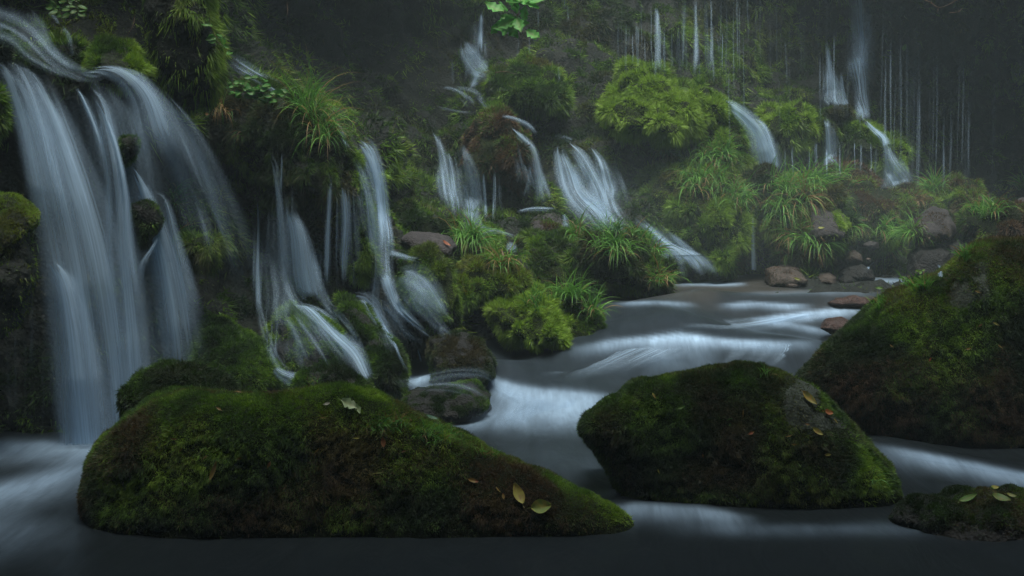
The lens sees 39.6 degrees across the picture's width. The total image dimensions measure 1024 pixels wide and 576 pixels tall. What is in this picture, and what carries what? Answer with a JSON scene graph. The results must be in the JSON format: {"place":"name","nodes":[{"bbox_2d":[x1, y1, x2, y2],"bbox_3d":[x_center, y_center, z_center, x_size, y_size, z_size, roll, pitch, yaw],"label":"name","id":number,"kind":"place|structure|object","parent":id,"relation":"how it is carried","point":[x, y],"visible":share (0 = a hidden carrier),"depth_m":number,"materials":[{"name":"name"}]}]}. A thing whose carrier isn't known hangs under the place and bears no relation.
{"place":"outdoors","nodes":[
{"label":"outdoors","id":0,"kind":"place"},
{"bbox_2d":[0,0,1023,432],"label":"rock face","id":1,"kind":"object","parent":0,"point":[20,156],"visible":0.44,"depth_m":11.95},
{"bbox_2d":[0,80,15,146],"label":"mossy rock","id":2,"kind":"object","parent":1,"relation":"on","point":[6,114],"visible":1,"depth_m":7.56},
{"bbox_2d":[0,190,41,340],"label":"mossy rock","id":3,"kind":"object","parent":1,"relation":"on","point":[20,215],"visible":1,"depth_m":7.17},
{"bbox_2d":[0,26,48,78],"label":"mossy rock","id":4,"kind":"object","parent":1,"relation":"on","point":[19,55],"visible":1,"depth_m":7.92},
{"bbox_2d":[46,0,86,18],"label":"leafy plant","id":5,"kind":"object","parent":1,"relation":"on","point":[56,7],"visible":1,"depth_m":8.07,"materials":[{"name":"green plant"}]},
{"bbox_2d":[6,68,186,444],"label":"waterfall","id":6,"kind":"structure","parent":1,"relation":"on","point":[79,183],"depth_m":7.59,"materials":[{"name":"liquid"}]},
{"bbox_2d":[116,133,142,168],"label":"wet rock","id":7,"kind":"object","parent":6,"relation":"in","point":[129,144],"visible":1,"depth_m":7.62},
{"bbox_2d":[128,198,165,250],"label":"wet rock","id":8,"kind":"object","parent":6,"relation":"in","point":[146,217],"visible":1,"depth_m":7.63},
{"bbox_2d":[77,32,157,98],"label":"mossy rock","id":9,"kind":"object","parent":1,"relation":"on","point":[105,55],"visible":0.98,"depth_m":8.01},
{"bbox_2d":[158,176,203,213],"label":"grass tuft","id":10,"kind":"object","parent":1,"relation":"on","point":[178,192],"visible":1,"depth_m":8.71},
{"bbox_2d":[140,0,231,122],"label":"mossy rock","id":11,"kind":"object","parent":1,"relation":"on","point":[192,75],"visible":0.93,"depth_m":8.10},
{"bbox_2d":[201,18,232,54],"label":"leafy plant","id":12,"kind":"object","parent":11,"relation":"attached to","point":[210,38],"visible":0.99,"depth_m":8.07,"materials":[{"name":"green plant"}]},
{"bbox_2d":[171,226,232,279],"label":"mossy rock","id":13,"kind":"object","parent":1,"relation":"on","point":[198,251],"visible":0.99,"depth_m":8.22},
{"bbox_2d":[182,311,288,392],"bbox_3d":[-1.635,0.446,8.264,0.686,0.574,0.898,0,6,0],"label":"mossy rock","id":14,"kind":"object","parent":1,"relation":"on","point":[245,356],"visible":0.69,"depth_m":8.05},
{"bbox_2d":[218,74,358,222],"bbox_3d":[-1.471,-0.897,9.170,1.070,0.986,0.663,2,6,20],"label":"mossy rock","id":15,"kind":"object","parent":1,"relation":"on","point":[263,154],"visible":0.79,"depth_m":8.97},
{"bbox_2d":[208,88,247,125],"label":"grass tuft","id":16,"kind":"object","parent":15,"relation":"on","point":[222,108],"visible":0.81,"depth_m":8.97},
{"bbox_2d":[225,74,288,106],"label":"leafy plant","id":17,"kind":"object","parent":15,"relation":"on","point":[250,90],"visible":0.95,"depth_m":8.77,"materials":[{"name":"green plant"}]},
{"bbox_2d":[260,40,363,124],"bbox_3d":[-1.257,-1.296,9.002,0.704,0.605,0.804,0,6,0],"label":"grass tuft","id":18,"kind":"object","parent":15,"relation":"on","point":[312,98],"visible":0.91,"depth_m":9.01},
{"bbox_2d":[290,83,367,162],"bbox_3d":[-1.137,-1.039,8.967,0.595,0.580,0.657,0,6,0],"label":"grass tuft","id":19,"kind":"object","parent":15,"relation":"on","point":[324,134],"visible":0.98,"depth_m":8.95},
{"bbox_2d":[257,211,367,375],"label":"waterfall","id":20,"kind":"structure","parent":1,"relation":"on","point":[321,320],"depth_m":8.54,"materials":[{"name":"liquid"}]},
{"bbox_2d":[259,299,381,390],"bbox_3d":[-1.149,0.429,8.650,0.670,0.724,1.083,-3,6,-23],"label":"mossy rock","id":21,"kind":"object","parent":1,"relation":"on","point":[303,342],"visible":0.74,"depth_m":8.47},
{"bbox_2d":[336,139,384,297],"bbox_3d":[-1.009,-0.449,9.348,0.382,1.086,0.580,0,6,0],"label":"mossy rock","id":22,"kind":"object","parent":1,"relation":"on","point":[362,268],"visible":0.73,"depth_m":9.17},
{"bbox_2d":[331,290,411,398],"bbox_3d":[-0.848,0.357,8.818,0.472,0.694,0.833,-3,7,-30],"label":"mossy rock","id":23,"kind":"object","parent":1,"relation":"on","point":[360,324],"visible":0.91,"depth_m":8.63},
{"bbox_2d":[358,145,398,341],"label":"waterfall","id":24,"kind":"structure","parent":1,"relation":"on","point":[372,162],"depth_m":9.65,"materials":[{"name":"liquid"}]},
{"bbox_2d":[392,196,453,237],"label":"mossy mound","id":25,"kind":"object","parent":1,"relation":"on","point":[412,214],"visible":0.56,"depth_m":10.27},
{"bbox_2d":[384,245,464,337],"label":"mossy rock","id":26,"kind":"object","parent":1,"relation":"on","point":[419,303],"visible":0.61,"depth_m":9.23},
{"bbox_2d":[406,239,463,320],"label":"mossy rock","id":27,"kind":"object","parent":26,"relation":"on","point":[436,268],"visible":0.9,"depth_m":9.24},
{"bbox_2d":[401,231,456,257],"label":"stone","id":28,"kind":"object","parent":1,"relation":"on","point":[409,239],"visible":0.61,"depth_m":9.64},
{"bbox_2d":[400,378,491,422],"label":"wet rock","id":29,"kind":"object","parent":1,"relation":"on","point":[459,401],"visible":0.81,"depth_m":8.14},
{"bbox_2d":[462,215,508,242],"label":"mossy mound","id":30,"kind":"object","parent":1,"relation":"on","point":[501,234],"visible":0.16,"depth_m":11.11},
{"bbox_2d":[453,246,534,318],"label":"mossy mound","id":31,"kind":"object","parent":1,"relation":"on","point":[481,283],"visible":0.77,"depth_m":9.75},
{"bbox_2d":[438,196,515,258],"bbox_3d":[-0.294,-0.426,10.335,0.701,0.608,0.542,2,6,15],"label":"grass tuft","id":32,"kind":"object","parent":31,"relation":"on","point":[470,238],"visible":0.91,"depth_m":10.35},
{"bbox_2d":[476,233,533,276],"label":"grass tuft","id":33,"kind":"object","parent":31,"relation":"on","point":[506,260],"visible":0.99,"depth_m":9.82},
{"bbox_2d":[457,96,541,196],"bbox_3d":[-0.110,-1.210,12.134,0.739,0.884,1.421,0,6,0],"label":"mossy mound","id":34,"kind":"object","parent":1,"relation":"on","point":[495,148],"visible":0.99,"depth_m":11.73,"materials":[{"name":"plant"}]},
{"bbox_2d":[0,0,1023,434],"bbox_3d":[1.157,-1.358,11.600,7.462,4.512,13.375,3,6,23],"label":"moss","id":35,"kind":"object","parent":1,"relation":"on","point":[204,186],"visible":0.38,"depth_m":12.32,"materials":[{"name":"plant"}]},
{"bbox_2d":[813,107,917,187],"bbox_3d":[3.516,-1.435,14.357,1.128,0.861,1.197,2,6,22],"label":"mossy mound","id":36,"kind":"object","parent":35,"relation":"on","point":[862,140],"visible":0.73,"depth_m":13.94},
{"bbox_2d":[820,104,856,121],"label":"mossy mound","id":37,"kind":"object","parent":36,"relation":"on","point":[839,113],"visible":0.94,"depth_m":14.05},
{"bbox_2d":[485,0,542,39],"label":"maple branch","id":38,"kind":"object","parent":1,"relation":"on","point":[511,24],"visible":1,"depth_m":9.33,"materials":[{"name":"green plant"}]},
{"bbox_2d":[478,46,577,122],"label":"mossy mound","id":39,"kind":"object","parent":1,"relation":"on","point":[532,87],"visible":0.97,"depth_m":12.68,"materials":[{"name":"plant"}]},
{"bbox_2d":[480,279,578,356],"bbox_3d":[0.109,0.198,9.755,0.693,0.555,1.161,-2,6,-21],"label":"mossy mound","id":40,"kind":"object","parent":1,"relation":"on","point":[520,326],"visible":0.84,"depth_m":9.45,"materials":[{"name":"plant"}]},
{"bbox_2d":[515,276,570,310],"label":"grass tuft","id":41,"kind":"object","parent":40,"relation":"on","point":[534,298],"visible":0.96,"depth_m":9.53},
{"bbox_2d":[509,224,573,289],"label":"mossy mound","id":42,"kind":"object","parent":1,"relation":"on","point":[545,248],"visible":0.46,"depth_m":10.73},
{"bbox_2d":[518,211,564,231],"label":"mossy rock","id":43,"kind":"object","parent":1,"relation":"on","point":[549,221],"visible":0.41,"depth_m":11.46,"materials":[{"name":"grey stone"}]},
{"bbox_2d":[550,202,594,241],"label":"grass tuft","id":44,"kind":"object","parent":1,"relation":"on","point":[577,228],"visible":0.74,"depth_m":11.14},
{"bbox_2d":[544,281,607,337],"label":"mossy mound","id":45,"kind":"object","parent":1,"relation":"on","point":[586,326],"visible":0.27,"depth_m":9.70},
{"bbox_2d":[543,257,601,306],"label":"grass tuft","id":46,"kind":"object","parent":45,"relation":"on","point":[572,291],"visible":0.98,"depth_m":9.74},
{"bbox_2d":[568,282,622,318],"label":"grass tuft","id":47,"kind":"object","parent":45,"relation":"on","point":[593,307],"visible":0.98,"depth_m":9.72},
{"bbox_2d":[560,215,679,298],"bbox_3d":[0.800,-0.187,11.163,1.071,0.795,1.212,0,6,0],"label":"mossy mound","id":48,"kind":"object","parent":1,"relation":"on","point":[623,279],"visible":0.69,"depth_m":10.74,"materials":[{"name":"plant"}]},
{"bbox_2d":[588,212,630,235],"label":"grass tuft","id":49,"kind":"object","parent":48,"relation":"on","point":[610,225],"visible":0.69,"depth_m":10.91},
{"bbox_2d":[575,211,650,270],"bbox_3d":[0.761,-0.343,10.573,0.689,0.470,0.449,0,6,0],"label":"grass tuft","id":50,"kind":"object","parent":48,"relation":"on","point":[616,249],"visible":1,"depth_m":10.62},
{"bbox_2d":[626,218,660,241],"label":"grass tuft","id":51,"kind":"object","parent":48,"relation":"on","point":[642,234],"visible":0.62,"depth_m":11.32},
{"bbox_2d":[645,225,680,256],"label":"grass tuft","id":52,"kind":"object","parent":48,"relation":"on","point":[662,248],"visible":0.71,"depth_m":11.30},
{"bbox_2d":[641,256,691,289],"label":"grass tuft","id":53,"kind":"object","parent":48,"relation":"on","point":[659,277],"visible":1,"depth_m":10.75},
{"bbox_2d":[557,149,701,264],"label":"waterfall","id":54,"kind":"structure","parent":1,"relation":"on","point":[576,188],"depth_m":12.24,"materials":[{"name":"liquid"}]},
{"bbox_2d":[591,72,716,157],"bbox_3d":[1.329,-1.554,12.792,1.256,0.805,1.373,0,6,0],"label":"mossy mound","id":55,"kind":"object","parent":1,"relation":"on","point":[641,109],"visible":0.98,"depth_m":12.46,"materials":[{"name":"plant"}]},
{"bbox_2d":[612,55,679,92],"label":"mossy mound","id":56,"kind":"object","parent":55,"relation":"on","point":[627,67],"visible":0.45,"depth_m":13.03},
{"bbox_2d":[630,139,763,280],"bbox_3d":[1.622,-0.718,12.557,1.218,1.284,1.520,0,6,0],"label":"mossy mound","id":57,"kind":"object","parent":1,"relation":"on","point":[709,235],"visible":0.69,"depth_m":12.07,"materials":[{"name":"plant"}]},
{"bbox_2d":[662,145,739,206],"bbox_3d":[1.655,-0.960,12.159,0.767,0.588,0.609,0,6,0],"label":"grass tuft","id":58,"kind":"object","parent":57,"relation":"on","point":[698,178],"visible":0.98,"depth_m":12.17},
{"bbox_2d":[689,127,746,172],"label":"grass tuft","id":59,"kind":"object","parent":57,"relation":"on","point":[726,151],"visible":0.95,"depth_m":12.39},
{"bbox_2d":[711,165,771,216],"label":"grass tuft","id":60,"kind":"object","parent":57,"relation":"on","point":[742,191],"visible":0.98,"depth_m":12.13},
{"bbox_2d":[758,153,821,199],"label":"grass tuft","id":61,"kind":"object","parent":57,"relation":"on","point":[783,181],"visible":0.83,"depth_m":12.28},
{"bbox_2d":[683,267,731,281],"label":"mossy mound","id":62,"kind":"object","parent":1,"relation":"on","point":[697,276],"visible":0.12,"depth_m":12.27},
{"bbox_2d":[675,75,761,175],"bbox_3d":[1.836,-1.429,13.024,0.918,1.096,1.374,0,6,0],"label":"mossy mound","id":63,"kind":"object","parent":1,"relation":"on","point":[728,119],"visible":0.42,"depth_m":12.60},
{"bbox_2d":[728,102,772,163],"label":"waterfall","id":64,"kind":"structure","parent":63,"relation":"on","point":[748,119],"depth_m":12.60,"materials":[{"name":"liquid"}]},
{"bbox_2d":[764,264,807,286],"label":"stone","id":65,"kind":"object","parent":1,"relation":"on","point":[780,276],"visible":0.76,"depth_m":11.75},
{"bbox_2d":[751,98,843,163],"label":"mossy mound","id":66,"kind":"object","parent":1,"relation":"on","point":[801,129],"visible":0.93,"depth_m":13.37,"materials":[{"name":"plant"}]},
{"bbox_2d":[756,168,864,271],"bbox_3d":[2.594,-0.566,12.559,1.010,0.996,1.238,0,6,0],"label":"mossy mound","id":67,"kind":"object","parent":1,"relation":"on","point":[842,199],"visible":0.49,"depth_m":12.22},
{"bbox_2d":[740,160,780,201],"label":"mossy mound","id":68,"kind":"object","parent":67,"relation":"on","point":[759,176],"visible":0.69,"depth_m":12.31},
{"bbox_2d":[752,169,810,232],"bbox_3d":[2.286,-0.738,12.196,0.820,0.610,0.655,0,6,0],"label":"grass tuft","id":69,"kind":"object","parent":67,"relation":"on","point":[780,209],"visible":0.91,"depth_m":12.15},
{"bbox_2d":[761,234,801,266],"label":"grass tuft","id":70,"kind":"object","parent":67,"relation":"on","point":[785,259],"visible":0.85,"depth_m":12.15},
{"bbox_2d":[769,210,827,258],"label":"grass tuft","id":71,"kind":"object","parent":67,"relation":"on","point":[790,240],"visible":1,"depth_m":12.03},
{"bbox_2d":[761,168,836,226],"bbox_3d":[2.457,-0.742,12.102,0.684,0.578,0.359,0,6,0],"label":"grass tuft","id":72,"kind":"object","parent":67,"relation":"on","point":[811,197],"visible":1,"depth_m":12.18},
{"bbox_2d":[778,153,856,191],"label":"grass tuft","id":73,"kind":"object","parent":67,"relation":"on","point":[817,181],"visible":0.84,"depth_m":12.46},
{"bbox_2d":[809,207,851,248],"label":"stone","id":74,"kind":"object","parent":1,"relation":"on","point":[838,222],"visible":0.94,"depth_m":12.00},
{"bbox_2d":[826,14,897,181],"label":"waterfall","id":75,"kind":"structure","parent":1,"relation":"on","point":[880,134],"depth_m":13.94,"materials":[{"name":"liquid"}]},
{"bbox_2d":[848,202,911,263],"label":"mossy mound","id":76,"kind":"object","parent":1,"relation":"on","point":[860,248],"visible":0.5,"depth_m":12.62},
{"bbox_2d":[849,202,876,241],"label":"grass tuft","id":77,"kind":"object","parent":76,"relation":"on","point":[858,225],"visible":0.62,"depth_m":12.32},
{"bbox_2d":[812,156,918,224],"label":"mossy mound","id":78,"kind":"object","parent":76,"relation":"on","point":[874,193],"visible":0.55,"depth_m":12.85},
{"bbox_2d":[828,149,858,178],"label":"grass tuft","id":79,"kind":"object","parent":78,"relation":"on","point":[846,166],"visible":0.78,"depth_m":12.83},
{"bbox_2d":[863,241,878,250],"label":"stone","id":80,"kind":"object","parent":76,"relation":"on","point":[870,245],"visible":1,"depth_m":12.47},
{"bbox_2d":[872,212,904,241],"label":"grass tuft","id":81,"kind":"object","parent":76,"relation":"on","point":[885,226],"visible":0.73,"depth_m":12.53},
{"bbox_2d":[874,242,909,265],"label":"grass tuft","id":82,"kind":"object","parent":76,"relation":"on","point":[892,252],"visible":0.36,"depth_m":12.75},
{"bbox_2d":[906,243,950,279],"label":"stone","id":83,"kind":"object","parent":1,"relation":"on","point":[928,258],"visible":0.52,"depth_m":12.00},
{"bbox_2d":[881,203,931,251],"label":"grass tuft","id":84,"kind":"object","parent":83,"relation":"on","point":[906,233],"visible":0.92,"depth_m":12.26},
{"bbox_2d":[907,206,955,245],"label":"stone","id":85,"kind":"object","parent":83,"relation":"on","point":[940,225],"visible":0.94,"depth_m":12.23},
{"bbox_2d":[895,171,994,216],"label":"mossy mound","id":86,"kind":"object","parent":1,"relation":"on","point":[957,180],"visible":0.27,"depth_m":13.67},
{"bbox_2d":[905,184,930,209],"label":"grass tuft","id":87,"kind":"object","parent":86,"relation":"on","point":[920,200],"visible":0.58,"depth_m":13.49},
{"bbox_2d":[911,163,955,192],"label":"grass tuft","id":88,"kind":"object","parent":86,"relation":"on","point":[930,184],"visible":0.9,"depth_m":13.79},
{"bbox_2d":[942,185,988,240],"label":"mossy mound","id":89,"kind":"object","parent":86,"relation":"on","point":[953,201],"visible":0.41,"depth_m":12.97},
{"bbox_2d":[953,196,1023,241],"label":"mossy mound","id":90,"kind":"object","parent":1,"relation":"on","point":[976,226],"visible":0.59,"depth_m":12.10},
{"bbox_2d":[956,188,1016,219],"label":"grass tuft","id":91,"kind":"object","parent":90,"relation":"on","point":[980,208],"visible":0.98,"depth_m":12.15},
{"bbox_2d":[998,163,1023,190],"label":"grass tuft","id":92,"kind":"object","parent":1,"relation":"on","point":[1020,184],"visible":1,"depth_m":15.57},
{"bbox_2d":[0,272,1023,575],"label":"water","id":93,"kind":"structure","parent":0,"point":[540,402],"depth_m":6.09,"materials":[{"name":"liquid"}]},
{"bbox_2d":[113,356,239,418],"bbox_3d":[-1.541,0.602,6.628,0.676,0.575,0.620,0,6,0],"label":"mossy boulder","id":94,"kind":"object","parent":93,"relation":"in","point":[138,386],"visible":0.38,"depth_m":6.53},
{"bbox_2d":[75,380,634,538],"bbox_3d":[-0.675,0.898,6.179,2.509,1.074,0.932,0,6,0],"label":"mossy boulder","id":95,"kind":"object","parent":93,"relation":"in","point":[142,475],"visible":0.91,"depth_m":5.78,"materials":[{"name":"plant"}]},
{"bbox_2d":[340,398,357,408],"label":"fallen leaf","id":96,"kind":"object","parent":95,"relation":"on","point":[348,403],"visible":1,"depth_m":5.81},
{"bbox_2d":[360,412,412,434],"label":"grass tuft","id":97,"kind":"object","parent":95,"relation":"on","point":[382,424],"visible":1,"depth_m":5.81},
{"bbox_2d":[412,414,464,446],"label":"grass tuft","id":98,"kind":"object","parent":95,"relation":"on","point":[430,432],"visible":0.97,"depth_m":5.86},
{"bbox_2d":[476,444,503,457],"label":"grass tuft","id":99,"kind":"object","parent":95,"relation":"on","point":[484,451],"visible":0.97,"depth_m":5.91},
{"bbox_2d":[513,483,524,506],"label":"fallen leaf","id":100,"kind":"object","parent":95,"relation":"on","point":[518,494],"visible":1,"depth_m":5.79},
{"bbox_2d":[530,499,550,512],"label":"fallen leaf","id":101,"kind":"object","parent":95,"relation":"on","point":[540,506],"visible":1,"depth_m":5.78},
{"bbox_2d":[424,328,496,388],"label":"wet rock","id":102,"kind":"object","parent":93,"relation":"in","point":[454,355],"visible":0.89,"depth_m":8.78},
{"bbox_2d":[575,359,903,508],"bbox_3d":[1.080,0.813,6.605,1.591,1.026,0.952,0,6,0],"label":"mossy boulder","id":103,"kind":"object","parent":93,"relation":"in","point":[634,434],"visible":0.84,"depth_m":6.21,"materials":[{"name":"plant"}]},
{"bbox_2d":[800,389,816,403],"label":"fallen leaf","id":104,"kind":"object","parent":103,"relation":"on","point":[808,396],"visible":1,"depth_m":6.26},
{"bbox_2d":[816,272,835,284],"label":"stone","id":105,"kind":"object","parent":93,"relation":"on","point":[827,278],"visible":0.63,"depth_m":11.90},
{"bbox_2d":[789,218,852,271],"bbox_3d":[2.625,-0.381,12.027,0.613,0.494,0.524,0,6,0],"label":"grass tuft","id":106,"kind":"object","parent":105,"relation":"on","point":[826,245],"visible":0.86,"depth_m":11.98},
{"bbox_2d":[820,316,847,334],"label":"stone","id":107,"kind":"object","parent":93,"relation":"on","point":[830,325],"visible":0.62,"depth_m":9.69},
{"bbox_2d":[838,275,855,282],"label":"stone","id":108,"kind":"object","parent":93,"relation":"on","point":[847,279],"visible":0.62,"depth_m":12.04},
{"bbox_2d":[828,295,872,307],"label":"stone","id":109,"kind":"object","parent":93,"relation":"on","point":[852,301],"visible":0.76,"depth_m":10.48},
{"bbox_2d":[838,264,874,280],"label":"stone","id":110,"kind":"object","parent":93,"relation":"in","point":[860,272],"visible":0.74,"depth_m":12.18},
{"bbox_2d":[844,250,862,265],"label":"stone","id":111,"kind":"object","parent":110,"relation":"on","point":[854,257],"visible":0.95,"depth_m":12.30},
{"bbox_2d":[794,234,1023,448],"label":"mossy boulder","id":112,"kind":"object","parent":93,"relation":"in","point":[867,377],"visible":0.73,"depth_m":7.47,"materials":[{"name":"plant"}]},
{"bbox_2d":[865,291,894,310],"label":"grass tuft","id":113,"kind":"object","parent":112,"relation":"on","point":[877,301],"visible":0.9,"depth_m":7.67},
{"bbox_2d":[892,268,935,291],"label":"grass tuft","id":114,"kind":"object","parent":112,"relation":"on","point":[922,284],"visible":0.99,"depth_m":7.62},
{"bbox_2d":[945,239,976,260],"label":"grass tuft","id":115,"kind":"object","parent":112,"relation":"on","point":[964,250],"visible":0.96,"depth_m":7.67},
{"bbox_2d":[945,240,965,258],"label":"stone","id":116,"kind":"object","parent":93,"relation":"on","point":[950,244],"visible":0.18,"depth_m":12.30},
{"bbox_2d":[888,482,1023,541],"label":"mossy boulder","id":117,"kind":"object","parent":93,"relation":"in","point":[982,515],"visible":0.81,"depth_m":5.82,"materials":[{"name":"plant"}]},
{"bbox_2d":[959,493,977,500],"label":"fallen leaf","id":118,"kind":"object","parent":117,"relation":"on","point":[968,497],"visible":0.99,"depth_m":5.95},
{"bbox_2d":[990,493,1010,500],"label":"fallen leaf","id":119,"kind":"object","parent":117,"relation":"on","point":[1001,497],"visible":1,"depth_m":5.83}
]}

